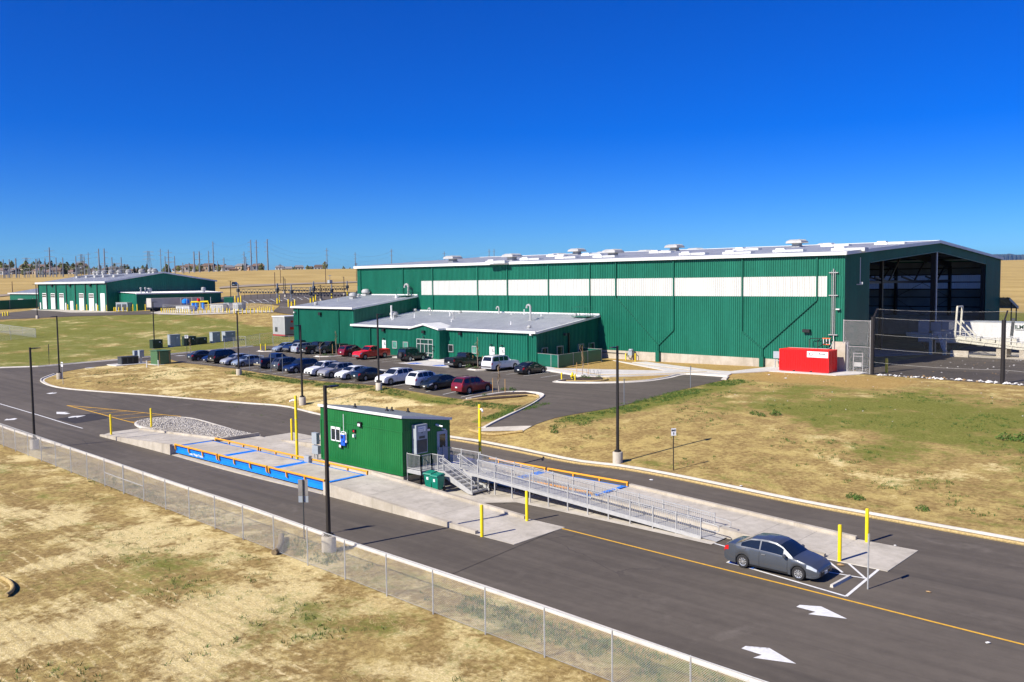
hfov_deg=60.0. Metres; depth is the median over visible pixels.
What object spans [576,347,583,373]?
sapling
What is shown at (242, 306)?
compressor skid
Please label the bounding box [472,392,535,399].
bark bed
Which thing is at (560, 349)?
window
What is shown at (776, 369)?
equipment pad
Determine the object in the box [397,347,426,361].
parked suv
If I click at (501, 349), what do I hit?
door
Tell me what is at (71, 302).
roller door
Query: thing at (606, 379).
straw wattle
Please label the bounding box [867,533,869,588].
sign
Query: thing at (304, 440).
concrete ramp
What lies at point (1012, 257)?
mountain range
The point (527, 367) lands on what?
parked car
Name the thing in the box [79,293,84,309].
roller door
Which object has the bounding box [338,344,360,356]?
parked suv
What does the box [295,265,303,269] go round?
house
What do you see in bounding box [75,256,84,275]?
substation frame
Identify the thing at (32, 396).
lamp post
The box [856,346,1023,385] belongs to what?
tipping yard
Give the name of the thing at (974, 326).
box trailer
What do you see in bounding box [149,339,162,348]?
transformer
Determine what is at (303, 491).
sign
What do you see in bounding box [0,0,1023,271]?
sky
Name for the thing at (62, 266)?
substation frame
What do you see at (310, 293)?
hose gantry
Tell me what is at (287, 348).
parked pickup
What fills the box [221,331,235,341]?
utility cabinet
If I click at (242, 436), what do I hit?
kerb
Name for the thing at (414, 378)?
parked suv
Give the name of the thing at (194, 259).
transmission pole
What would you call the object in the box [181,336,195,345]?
transformer
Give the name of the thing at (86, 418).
new asphalt patch
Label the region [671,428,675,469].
sign
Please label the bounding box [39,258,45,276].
substation frame
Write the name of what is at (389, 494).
concrete ramp
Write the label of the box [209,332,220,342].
utility cabinet
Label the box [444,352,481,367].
parked pickup
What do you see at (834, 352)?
door
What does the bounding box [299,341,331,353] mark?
parked pickup
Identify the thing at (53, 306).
roller door
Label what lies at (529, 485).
access ramp
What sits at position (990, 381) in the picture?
litter
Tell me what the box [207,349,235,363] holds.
parked suv
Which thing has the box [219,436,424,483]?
booth slab
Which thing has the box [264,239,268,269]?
transmission pole
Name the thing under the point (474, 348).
window
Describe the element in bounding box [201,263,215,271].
house
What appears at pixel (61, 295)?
roller door
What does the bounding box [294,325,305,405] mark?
lamp post
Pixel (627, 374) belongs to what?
straw wattle
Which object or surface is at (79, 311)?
shop apron
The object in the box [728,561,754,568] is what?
bay symbol panel
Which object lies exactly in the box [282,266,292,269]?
house
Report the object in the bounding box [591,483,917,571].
concrete ramp
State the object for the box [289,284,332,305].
hose gantry
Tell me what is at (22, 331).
chain link fence
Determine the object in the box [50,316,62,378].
lamp post
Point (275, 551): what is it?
straw wattle
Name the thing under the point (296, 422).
camera post
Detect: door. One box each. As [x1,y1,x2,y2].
[42,293,46,308]
[51,293,55,308]
[59,293,64,309]
[70,301,73,309]
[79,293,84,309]
[89,293,94,310]
[100,293,105,310]
[123,357,137,363]
[153,340,162,347]
[159,351,169,363]
[186,337,195,344]
[200,338,206,343]
[211,306,221,310]
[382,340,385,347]
[437,430,447,461]
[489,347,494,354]
[499,347,504,354]
[829,351,832,370]
[832,351,835,370]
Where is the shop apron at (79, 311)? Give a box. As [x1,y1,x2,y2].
[32,309,109,312]
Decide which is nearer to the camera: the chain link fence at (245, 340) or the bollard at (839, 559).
the bollard at (839, 559)
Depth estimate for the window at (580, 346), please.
126.57 m
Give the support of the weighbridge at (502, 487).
on the weigh road
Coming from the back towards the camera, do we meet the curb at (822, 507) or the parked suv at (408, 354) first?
the parked suv at (408, 354)
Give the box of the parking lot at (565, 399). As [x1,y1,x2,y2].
[150,346,722,426]
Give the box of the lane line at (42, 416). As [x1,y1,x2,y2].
[2,404,80,427]
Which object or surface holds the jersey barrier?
on the yard apron at (972, 354)
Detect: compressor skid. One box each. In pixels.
[176,306,194,311]
[210,303,226,310]
[226,303,232,309]
[233,302,240,309]
[238,302,245,309]
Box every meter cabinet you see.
[312,432,322,459]
[773,351,778,366]
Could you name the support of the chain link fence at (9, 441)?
on the field ground at (94, 596)
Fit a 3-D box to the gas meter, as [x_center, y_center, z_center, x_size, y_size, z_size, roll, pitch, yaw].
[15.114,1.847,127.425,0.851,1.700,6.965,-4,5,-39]
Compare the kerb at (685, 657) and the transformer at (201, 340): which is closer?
the kerb at (685, 657)
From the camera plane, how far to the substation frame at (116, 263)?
719.11 m
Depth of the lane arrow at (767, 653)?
31.76 m
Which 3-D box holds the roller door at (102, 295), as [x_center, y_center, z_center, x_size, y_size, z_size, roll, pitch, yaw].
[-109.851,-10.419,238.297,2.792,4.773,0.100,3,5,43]
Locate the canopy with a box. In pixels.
[1000,297,1018,320]
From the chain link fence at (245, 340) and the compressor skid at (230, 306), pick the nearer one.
the chain link fence at (245, 340)
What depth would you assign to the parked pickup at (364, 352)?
133.50 m
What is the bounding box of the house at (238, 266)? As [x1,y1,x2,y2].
[235,263,247,270]
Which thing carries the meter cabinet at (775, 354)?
on the equipment pad at (776, 369)
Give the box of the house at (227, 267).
[225,265,233,270]
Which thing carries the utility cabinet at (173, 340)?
on the field ground at (94, 596)
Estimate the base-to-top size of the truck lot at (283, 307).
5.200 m
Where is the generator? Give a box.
[107,355,145,365]
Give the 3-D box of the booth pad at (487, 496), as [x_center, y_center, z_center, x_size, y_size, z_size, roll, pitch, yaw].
[1.912,9.986,52.319,22.000,0.220,4.250,3,5,43]
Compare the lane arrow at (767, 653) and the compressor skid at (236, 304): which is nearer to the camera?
the lane arrow at (767, 653)
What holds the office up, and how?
on the field ground at (94, 596)
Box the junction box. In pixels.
[304,455,311,462]
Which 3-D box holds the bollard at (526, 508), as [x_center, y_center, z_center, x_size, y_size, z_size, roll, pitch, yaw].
[0.833,9.340,49.716,0.180,1.940,0.175,3,5,43]
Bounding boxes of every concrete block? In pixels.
[996,348,1010,357]
[1019,350,1023,357]
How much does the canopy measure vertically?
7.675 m
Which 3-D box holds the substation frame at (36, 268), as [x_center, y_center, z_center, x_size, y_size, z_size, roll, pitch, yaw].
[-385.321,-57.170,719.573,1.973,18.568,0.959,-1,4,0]
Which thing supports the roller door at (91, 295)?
in the workshop
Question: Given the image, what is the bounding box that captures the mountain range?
[993,254,1023,259]
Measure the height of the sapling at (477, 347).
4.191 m
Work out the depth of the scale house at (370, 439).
60.85 m
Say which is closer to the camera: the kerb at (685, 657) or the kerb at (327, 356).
the kerb at (685, 657)
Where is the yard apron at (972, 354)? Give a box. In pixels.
[969,351,1023,359]
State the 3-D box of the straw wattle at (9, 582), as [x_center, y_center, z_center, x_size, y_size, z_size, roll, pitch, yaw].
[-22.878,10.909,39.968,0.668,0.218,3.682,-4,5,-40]
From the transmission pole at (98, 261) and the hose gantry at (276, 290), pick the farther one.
the transmission pole at (98, 261)
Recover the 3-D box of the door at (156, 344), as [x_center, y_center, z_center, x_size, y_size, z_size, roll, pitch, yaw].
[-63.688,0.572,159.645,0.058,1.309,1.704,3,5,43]
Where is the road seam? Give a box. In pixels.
[453,532,550,573]
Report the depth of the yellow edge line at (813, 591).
37.70 m
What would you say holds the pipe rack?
on the gas station pad at (195, 312)
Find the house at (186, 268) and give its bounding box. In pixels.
[183,264,195,271]
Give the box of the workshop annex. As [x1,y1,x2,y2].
[8,288,38,306]
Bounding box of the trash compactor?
[906,305,1023,354]
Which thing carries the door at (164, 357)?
in the utility vault
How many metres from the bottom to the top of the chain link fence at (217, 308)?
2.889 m
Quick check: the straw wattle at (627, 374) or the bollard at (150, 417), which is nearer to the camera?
the bollard at (150, 417)
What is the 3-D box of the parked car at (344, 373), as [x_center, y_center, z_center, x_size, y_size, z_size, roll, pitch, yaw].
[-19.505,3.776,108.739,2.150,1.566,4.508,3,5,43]
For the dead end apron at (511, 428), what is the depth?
75.61 m
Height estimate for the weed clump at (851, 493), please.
0.421 m
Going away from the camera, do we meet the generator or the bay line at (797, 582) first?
the bay line at (797, 582)
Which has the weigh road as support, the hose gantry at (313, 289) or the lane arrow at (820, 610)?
the lane arrow at (820, 610)
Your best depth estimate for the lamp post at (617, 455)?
63.24 m
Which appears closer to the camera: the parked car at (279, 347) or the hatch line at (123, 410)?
the hatch line at (123, 410)
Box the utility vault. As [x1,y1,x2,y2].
[148,349,170,364]
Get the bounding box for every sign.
[298,480,307,537]
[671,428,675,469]
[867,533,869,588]
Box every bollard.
[109,414,111,434]
[150,408,151,426]
[290,419,292,439]
[480,504,483,536]
[525,491,528,520]
[837,524,841,561]
[865,508,868,541]
[885,358,887,372]
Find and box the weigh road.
[0,357,1023,681]
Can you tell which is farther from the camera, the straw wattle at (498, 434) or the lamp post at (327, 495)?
the straw wattle at (498, 434)
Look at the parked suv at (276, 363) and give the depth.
118.38 m
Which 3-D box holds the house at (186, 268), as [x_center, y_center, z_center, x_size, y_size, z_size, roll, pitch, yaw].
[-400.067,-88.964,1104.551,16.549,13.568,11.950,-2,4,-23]
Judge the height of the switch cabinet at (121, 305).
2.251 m
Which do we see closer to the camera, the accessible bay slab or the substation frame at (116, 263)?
the accessible bay slab
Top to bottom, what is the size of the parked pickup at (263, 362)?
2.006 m
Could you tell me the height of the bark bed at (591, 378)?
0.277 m
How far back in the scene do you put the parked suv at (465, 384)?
93.54 m
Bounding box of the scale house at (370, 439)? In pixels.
[318,403,451,480]
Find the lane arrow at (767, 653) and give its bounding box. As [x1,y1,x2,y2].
[742,646,795,663]
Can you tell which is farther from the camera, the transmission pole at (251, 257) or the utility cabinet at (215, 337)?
the transmission pole at (251, 257)
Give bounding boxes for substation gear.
[1,264,130,278]
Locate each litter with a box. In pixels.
[735,360,1022,421]
[879,371,998,381]
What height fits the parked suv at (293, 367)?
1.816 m
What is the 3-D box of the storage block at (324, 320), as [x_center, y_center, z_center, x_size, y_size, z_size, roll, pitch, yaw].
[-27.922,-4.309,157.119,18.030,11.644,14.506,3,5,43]
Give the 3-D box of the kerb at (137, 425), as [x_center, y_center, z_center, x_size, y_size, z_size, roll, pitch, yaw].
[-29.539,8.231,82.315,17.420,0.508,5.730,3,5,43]
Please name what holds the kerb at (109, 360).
on the weigh road
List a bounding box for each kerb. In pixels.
[0,345,252,367]
[1,425,762,681]
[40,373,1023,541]
[134,417,232,429]
[219,432,258,440]
[313,353,340,356]
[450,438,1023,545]
[466,391,543,427]
[480,365,726,383]
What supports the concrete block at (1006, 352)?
on the yard apron at (972, 354)
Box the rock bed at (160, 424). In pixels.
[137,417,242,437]
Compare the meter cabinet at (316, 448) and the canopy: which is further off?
the canopy
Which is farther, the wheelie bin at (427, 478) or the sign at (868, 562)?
the wheelie bin at (427, 478)
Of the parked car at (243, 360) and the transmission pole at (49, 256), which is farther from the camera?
the transmission pole at (49, 256)
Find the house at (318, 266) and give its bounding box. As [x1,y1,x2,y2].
[314,265,322,268]
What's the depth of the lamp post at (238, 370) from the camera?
115.56 m
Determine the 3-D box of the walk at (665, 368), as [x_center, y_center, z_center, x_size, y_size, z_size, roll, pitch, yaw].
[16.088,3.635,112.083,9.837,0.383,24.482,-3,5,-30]
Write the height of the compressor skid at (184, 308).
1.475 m
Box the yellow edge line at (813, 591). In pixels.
[562,528,1023,644]
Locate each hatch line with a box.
[66,405,133,422]
[69,405,173,415]
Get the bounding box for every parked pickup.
[254,353,296,367]
[282,340,311,351]
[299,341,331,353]
[315,341,346,353]
[352,345,389,359]
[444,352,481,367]
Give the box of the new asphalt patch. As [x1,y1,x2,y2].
[57,413,108,423]
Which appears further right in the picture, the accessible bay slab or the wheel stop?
the wheel stop
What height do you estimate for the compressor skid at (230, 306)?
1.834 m
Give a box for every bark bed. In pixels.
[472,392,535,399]
[563,377,601,381]
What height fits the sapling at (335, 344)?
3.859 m
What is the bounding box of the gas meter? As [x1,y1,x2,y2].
[604,349,634,355]
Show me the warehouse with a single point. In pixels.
(747, 306)
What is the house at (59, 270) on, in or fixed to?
on the field ground at (94, 596)
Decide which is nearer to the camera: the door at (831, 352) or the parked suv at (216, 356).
the door at (831, 352)
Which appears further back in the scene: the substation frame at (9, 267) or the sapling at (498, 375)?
the substation frame at (9, 267)
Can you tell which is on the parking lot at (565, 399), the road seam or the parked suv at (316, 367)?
the parked suv at (316, 367)
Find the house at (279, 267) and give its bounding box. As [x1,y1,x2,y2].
[275,265,283,269]
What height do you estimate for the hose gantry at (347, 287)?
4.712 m
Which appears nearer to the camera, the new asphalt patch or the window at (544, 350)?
the new asphalt patch
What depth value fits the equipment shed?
177.02 m
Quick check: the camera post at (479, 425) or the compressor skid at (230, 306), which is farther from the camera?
the compressor skid at (230, 306)
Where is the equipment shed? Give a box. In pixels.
[272,315,293,335]
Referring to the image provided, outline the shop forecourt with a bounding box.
[0,310,156,319]
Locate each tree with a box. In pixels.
[19,264,27,271]
[60,263,69,273]
[69,263,75,269]
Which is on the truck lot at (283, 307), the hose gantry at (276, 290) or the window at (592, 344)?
the hose gantry at (276, 290)
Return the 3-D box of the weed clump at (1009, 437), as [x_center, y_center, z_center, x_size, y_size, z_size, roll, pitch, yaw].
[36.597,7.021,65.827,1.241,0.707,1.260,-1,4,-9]
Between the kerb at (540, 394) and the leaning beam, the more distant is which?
the leaning beam
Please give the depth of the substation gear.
722.54 m
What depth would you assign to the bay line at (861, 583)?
38.89 m
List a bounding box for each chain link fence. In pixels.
[0,324,35,340]
[0,423,767,681]
[163,302,271,313]
[224,333,272,348]
[843,319,870,373]
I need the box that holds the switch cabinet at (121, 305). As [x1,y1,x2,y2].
[116,302,131,310]
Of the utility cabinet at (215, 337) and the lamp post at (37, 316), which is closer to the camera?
the utility cabinet at (215, 337)
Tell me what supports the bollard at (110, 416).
on the concrete ramp at (162, 441)
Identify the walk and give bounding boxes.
[392,356,706,376]
[613,360,731,375]
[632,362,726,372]
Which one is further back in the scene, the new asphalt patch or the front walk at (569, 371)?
the front walk at (569, 371)
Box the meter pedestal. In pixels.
[138,350,143,362]
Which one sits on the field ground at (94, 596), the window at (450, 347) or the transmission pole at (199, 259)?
the transmission pole at (199, 259)
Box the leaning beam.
[1010,318,1014,350]
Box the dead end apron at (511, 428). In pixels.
[477,426,530,430]
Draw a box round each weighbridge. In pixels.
[173,437,367,493]
[445,450,628,501]
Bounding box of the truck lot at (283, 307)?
[221,293,349,314]
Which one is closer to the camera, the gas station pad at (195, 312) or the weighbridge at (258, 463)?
the weighbridge at (258, 463)
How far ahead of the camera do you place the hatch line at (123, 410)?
93.41 m
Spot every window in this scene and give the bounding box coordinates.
[331,426,340,441]
[392,341,396,348]
[448,344,453,351]
[472,346,476,353]
[542,347,547,353]
[557,346,563,354]
[578,344,583,351]
[588,342,594,348]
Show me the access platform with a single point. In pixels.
(443, 466)
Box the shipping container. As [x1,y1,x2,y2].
[779,347,836,372]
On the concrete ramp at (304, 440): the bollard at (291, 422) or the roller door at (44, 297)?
the bollard at (291, 422)
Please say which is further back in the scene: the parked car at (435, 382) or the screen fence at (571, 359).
the screen fence at (571, 359)
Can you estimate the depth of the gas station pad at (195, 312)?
215.42 m
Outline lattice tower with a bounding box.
[144,251,152,272]
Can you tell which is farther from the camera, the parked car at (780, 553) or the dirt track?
the dirt track
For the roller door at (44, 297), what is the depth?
265.89 m
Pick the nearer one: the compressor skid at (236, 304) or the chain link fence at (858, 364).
the chain link fence at (858, 364)
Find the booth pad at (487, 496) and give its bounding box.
[420,480,724,543]
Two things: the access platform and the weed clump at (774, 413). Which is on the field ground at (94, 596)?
the weed clump at (774, 413)
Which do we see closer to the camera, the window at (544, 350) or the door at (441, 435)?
the door at (441, 435)
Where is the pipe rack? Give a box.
[182,297,210,309]
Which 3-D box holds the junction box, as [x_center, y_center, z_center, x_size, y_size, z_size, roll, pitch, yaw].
[-14.650,8.610,63.648,0.600,0.810,0.270,3,5,43]
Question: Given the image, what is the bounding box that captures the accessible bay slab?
[401,360,474,367]
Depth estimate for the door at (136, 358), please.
131.96 m
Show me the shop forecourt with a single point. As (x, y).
(28, 314)
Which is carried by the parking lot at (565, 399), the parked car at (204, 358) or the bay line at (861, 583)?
the parked car at (204, 358)
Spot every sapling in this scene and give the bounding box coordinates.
[332,331,339,353]
[475,338,482,366]
[492,361,500,392]
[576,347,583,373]
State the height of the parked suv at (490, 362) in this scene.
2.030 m
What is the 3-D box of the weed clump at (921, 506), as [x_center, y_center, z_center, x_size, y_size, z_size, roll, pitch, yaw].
[23.395,9.480,50.628,0.756,0.433,0.821,1,4,25]
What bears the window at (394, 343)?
in the office
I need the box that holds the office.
[350,304,599,362]
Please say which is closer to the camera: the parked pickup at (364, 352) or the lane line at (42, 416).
the lane line at (42, 416)
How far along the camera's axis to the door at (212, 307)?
217.23 m
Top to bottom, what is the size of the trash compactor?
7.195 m
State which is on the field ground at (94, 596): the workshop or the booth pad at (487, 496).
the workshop
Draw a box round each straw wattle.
[0,575,14,596]
[271,533,283,554]
[463,394,539,410]
[469,429,522,435]
[557,368,706,374]
[566,377,607,381]
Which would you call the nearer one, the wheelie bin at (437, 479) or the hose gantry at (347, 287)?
the wheelie bin at (437, 479)
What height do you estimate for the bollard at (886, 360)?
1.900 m
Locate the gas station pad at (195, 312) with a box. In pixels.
[151,310,272,314]
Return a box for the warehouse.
[353,239,1003,370]
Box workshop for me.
[35,268,222,310]
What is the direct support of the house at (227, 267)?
on the field ground at (94, 596)
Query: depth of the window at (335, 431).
63.49 m
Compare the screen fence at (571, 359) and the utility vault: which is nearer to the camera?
the screen fence at (571, 359)
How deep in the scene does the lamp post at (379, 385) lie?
97.36 m
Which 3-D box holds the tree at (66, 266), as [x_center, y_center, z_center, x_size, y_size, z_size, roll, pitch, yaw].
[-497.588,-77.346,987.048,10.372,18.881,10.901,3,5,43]
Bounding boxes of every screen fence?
[0,299,37,309]
[537,348,601,367]
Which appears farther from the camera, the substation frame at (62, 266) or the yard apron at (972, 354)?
the substation frame at (62, 266)
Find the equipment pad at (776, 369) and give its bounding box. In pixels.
[719,367,866,375]
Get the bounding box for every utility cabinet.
[167,334,180,346]
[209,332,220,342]
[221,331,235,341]
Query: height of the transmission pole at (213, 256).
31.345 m
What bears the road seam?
on the weigh road
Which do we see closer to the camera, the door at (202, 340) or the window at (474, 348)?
the window at (474, 348)
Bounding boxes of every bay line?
[746,567,844,595]
[845,569,878,596]
[847,563,865,577]
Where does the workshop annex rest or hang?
on the field ground at (94, 596)
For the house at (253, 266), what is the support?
on the field ground at (94, 596)
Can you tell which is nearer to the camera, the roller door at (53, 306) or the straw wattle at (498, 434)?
the straw wattle at (498, 434)
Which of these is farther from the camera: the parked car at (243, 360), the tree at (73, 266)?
the tree at (73, 266)
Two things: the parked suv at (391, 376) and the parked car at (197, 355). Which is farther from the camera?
the parked car at (197, 355)
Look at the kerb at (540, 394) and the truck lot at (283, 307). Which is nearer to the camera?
the kerb at (540, 394)
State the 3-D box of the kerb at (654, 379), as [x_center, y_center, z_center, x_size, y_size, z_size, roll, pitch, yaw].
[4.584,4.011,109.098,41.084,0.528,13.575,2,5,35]
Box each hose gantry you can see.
[236,283,278,303]
[278,283,314,301]
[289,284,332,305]
[309,287,357,302]
[312,281,348,296]
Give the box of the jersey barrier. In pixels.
[950,350,968,356]
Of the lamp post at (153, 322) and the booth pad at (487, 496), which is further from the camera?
the lamp post at (153, 322)
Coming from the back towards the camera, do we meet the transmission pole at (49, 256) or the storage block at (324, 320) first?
the transmission pole at (49, 256)
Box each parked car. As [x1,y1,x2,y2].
[187,350,209,360]
[202,355,209,361]
[220,353,248,364]
[231,355,263,366]
[272,342,291,351]
[334,365,366,378]
[351,367,384,380]
[420,374,455,389]
[514,361,546,374]
[724,533,831,580]
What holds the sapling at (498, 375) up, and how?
on the field ground at (94, 596)
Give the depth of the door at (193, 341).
164.35 m
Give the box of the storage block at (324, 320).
[290,283,417,344]
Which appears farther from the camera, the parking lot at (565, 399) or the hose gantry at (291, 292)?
the hose gantry at (291, 292)
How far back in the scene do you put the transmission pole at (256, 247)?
878.54 m
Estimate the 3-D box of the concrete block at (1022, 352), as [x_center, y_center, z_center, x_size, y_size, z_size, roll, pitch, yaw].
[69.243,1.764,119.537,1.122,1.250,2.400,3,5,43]
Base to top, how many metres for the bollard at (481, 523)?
1.920 m
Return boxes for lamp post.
[29,347,39,449]
[32,284,38,318]
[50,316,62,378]
[152,302,154,339]
[236,311,241,374]
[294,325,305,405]
[321,385,338,552]
[376,314,381,390]
[609,346,622,463]
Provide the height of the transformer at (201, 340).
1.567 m
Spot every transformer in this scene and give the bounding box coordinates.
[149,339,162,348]
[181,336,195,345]
[196,337,206,344]
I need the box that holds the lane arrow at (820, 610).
[797,605,846,618]
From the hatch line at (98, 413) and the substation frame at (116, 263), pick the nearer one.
the hatch line at (98, 413)
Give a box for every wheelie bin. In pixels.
[423,470,437,487]
[430,472,445,489]
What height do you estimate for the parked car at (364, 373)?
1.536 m
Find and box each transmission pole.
[44,247,54,274]
[98,249,99,270]
[103,248,107,269]
[164,250,171,272]
[193,251,195,271]
[196,251,202,271]
[212,241,214,271]
[250,240,252,270]
[254,240,257,270]
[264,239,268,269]
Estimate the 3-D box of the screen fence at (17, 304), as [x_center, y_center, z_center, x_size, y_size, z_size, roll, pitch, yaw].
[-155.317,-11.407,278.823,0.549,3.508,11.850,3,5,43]
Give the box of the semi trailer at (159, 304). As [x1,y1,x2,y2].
[146,297,203,310]
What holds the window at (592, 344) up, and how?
in the office
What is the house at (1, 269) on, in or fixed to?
on the field ground at (94, 596)
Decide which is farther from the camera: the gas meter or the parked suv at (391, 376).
the gas meter
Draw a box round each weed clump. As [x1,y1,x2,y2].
[769,409,780,415]
[845,492,859,498]
[855,495,865,500]
[915,504,928,511]
[995,431,1014,440]
[1011,431,1023,442]
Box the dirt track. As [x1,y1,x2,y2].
[219,281,356,287]
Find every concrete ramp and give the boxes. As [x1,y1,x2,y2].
[100,428,218,454]
[266,432,320,447]
[323,471,564,544]
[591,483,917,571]
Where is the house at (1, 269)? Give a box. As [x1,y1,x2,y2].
[0,268,7,274]
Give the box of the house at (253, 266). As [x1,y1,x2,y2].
[252,264,264,269]
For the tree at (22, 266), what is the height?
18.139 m
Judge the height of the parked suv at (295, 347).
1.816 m
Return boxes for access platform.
[406,445,489,494]
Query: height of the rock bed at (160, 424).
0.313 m
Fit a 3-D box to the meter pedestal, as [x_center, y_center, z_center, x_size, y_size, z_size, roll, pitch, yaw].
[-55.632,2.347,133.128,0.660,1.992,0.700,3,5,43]
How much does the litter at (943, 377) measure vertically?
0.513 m
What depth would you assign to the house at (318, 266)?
1399.64 m
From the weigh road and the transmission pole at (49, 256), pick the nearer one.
the weigh road
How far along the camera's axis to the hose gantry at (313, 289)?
247.99 m
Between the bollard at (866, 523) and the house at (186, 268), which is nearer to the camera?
the bollard at (866, 523)
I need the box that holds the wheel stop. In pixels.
[830,575,851,587]
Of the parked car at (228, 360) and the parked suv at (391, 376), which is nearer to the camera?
the parked suv at (391, 376)
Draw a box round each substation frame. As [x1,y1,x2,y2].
[3,259,10,277]
[35,259,37,276]
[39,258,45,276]
[55,257,63,276]
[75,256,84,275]
[111,257,121,268]
[164,256,175,273]
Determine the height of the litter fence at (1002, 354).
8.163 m
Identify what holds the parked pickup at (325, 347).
on the parking lot at (565, 399)
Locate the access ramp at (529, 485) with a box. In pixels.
[464,453,730,541]
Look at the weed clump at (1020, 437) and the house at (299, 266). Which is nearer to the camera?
the weed clump at (1020, 437)
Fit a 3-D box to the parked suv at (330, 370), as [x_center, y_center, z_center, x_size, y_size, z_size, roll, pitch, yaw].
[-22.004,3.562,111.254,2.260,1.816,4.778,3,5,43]
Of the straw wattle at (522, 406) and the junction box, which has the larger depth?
the straw wattle at (522, 406)
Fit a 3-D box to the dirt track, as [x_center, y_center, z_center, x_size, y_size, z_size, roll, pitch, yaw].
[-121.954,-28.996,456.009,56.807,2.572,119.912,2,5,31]
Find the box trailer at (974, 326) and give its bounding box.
[918,319,1023,350]
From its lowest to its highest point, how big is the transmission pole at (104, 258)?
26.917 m
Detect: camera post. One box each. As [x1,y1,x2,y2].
[289,395,298,459]
[478,404,482,453]
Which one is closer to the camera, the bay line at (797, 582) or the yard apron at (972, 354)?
the bay line at (797, 582)
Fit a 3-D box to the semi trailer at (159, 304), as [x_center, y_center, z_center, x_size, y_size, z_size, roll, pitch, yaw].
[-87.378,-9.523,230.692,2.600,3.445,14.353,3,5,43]
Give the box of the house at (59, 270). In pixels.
[48,267,66,274]
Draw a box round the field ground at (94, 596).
[0,260,1023,681]
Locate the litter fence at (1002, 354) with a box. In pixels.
[870,308,1023,383]
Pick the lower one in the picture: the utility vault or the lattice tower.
the utility vault
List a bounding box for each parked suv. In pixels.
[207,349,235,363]
[271,356,295,369]
[283,357,317,372]
[291,342,310,352]
[304,359,337,375]
[317,361,352,377]
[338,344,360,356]
[375,366,412,384]
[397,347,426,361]
[405,369,434,386]
[451,375,491,393]
[481,354,519,370]
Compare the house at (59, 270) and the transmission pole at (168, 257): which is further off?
the house at (59, 270)
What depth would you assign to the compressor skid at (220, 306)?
217.27 m
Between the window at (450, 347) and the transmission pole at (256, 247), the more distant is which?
the transmission pole at (256, 247)
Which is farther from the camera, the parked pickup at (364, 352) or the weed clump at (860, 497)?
the parked pickup at (364, 352)
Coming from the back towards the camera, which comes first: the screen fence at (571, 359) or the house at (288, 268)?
the house at (288, 268)
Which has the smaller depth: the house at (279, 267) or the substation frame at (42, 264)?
the substation frame at (42, 264)
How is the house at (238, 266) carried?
on the field ground at (94, 596)
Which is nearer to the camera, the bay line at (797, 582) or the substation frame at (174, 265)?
the bay line at (797, 582)

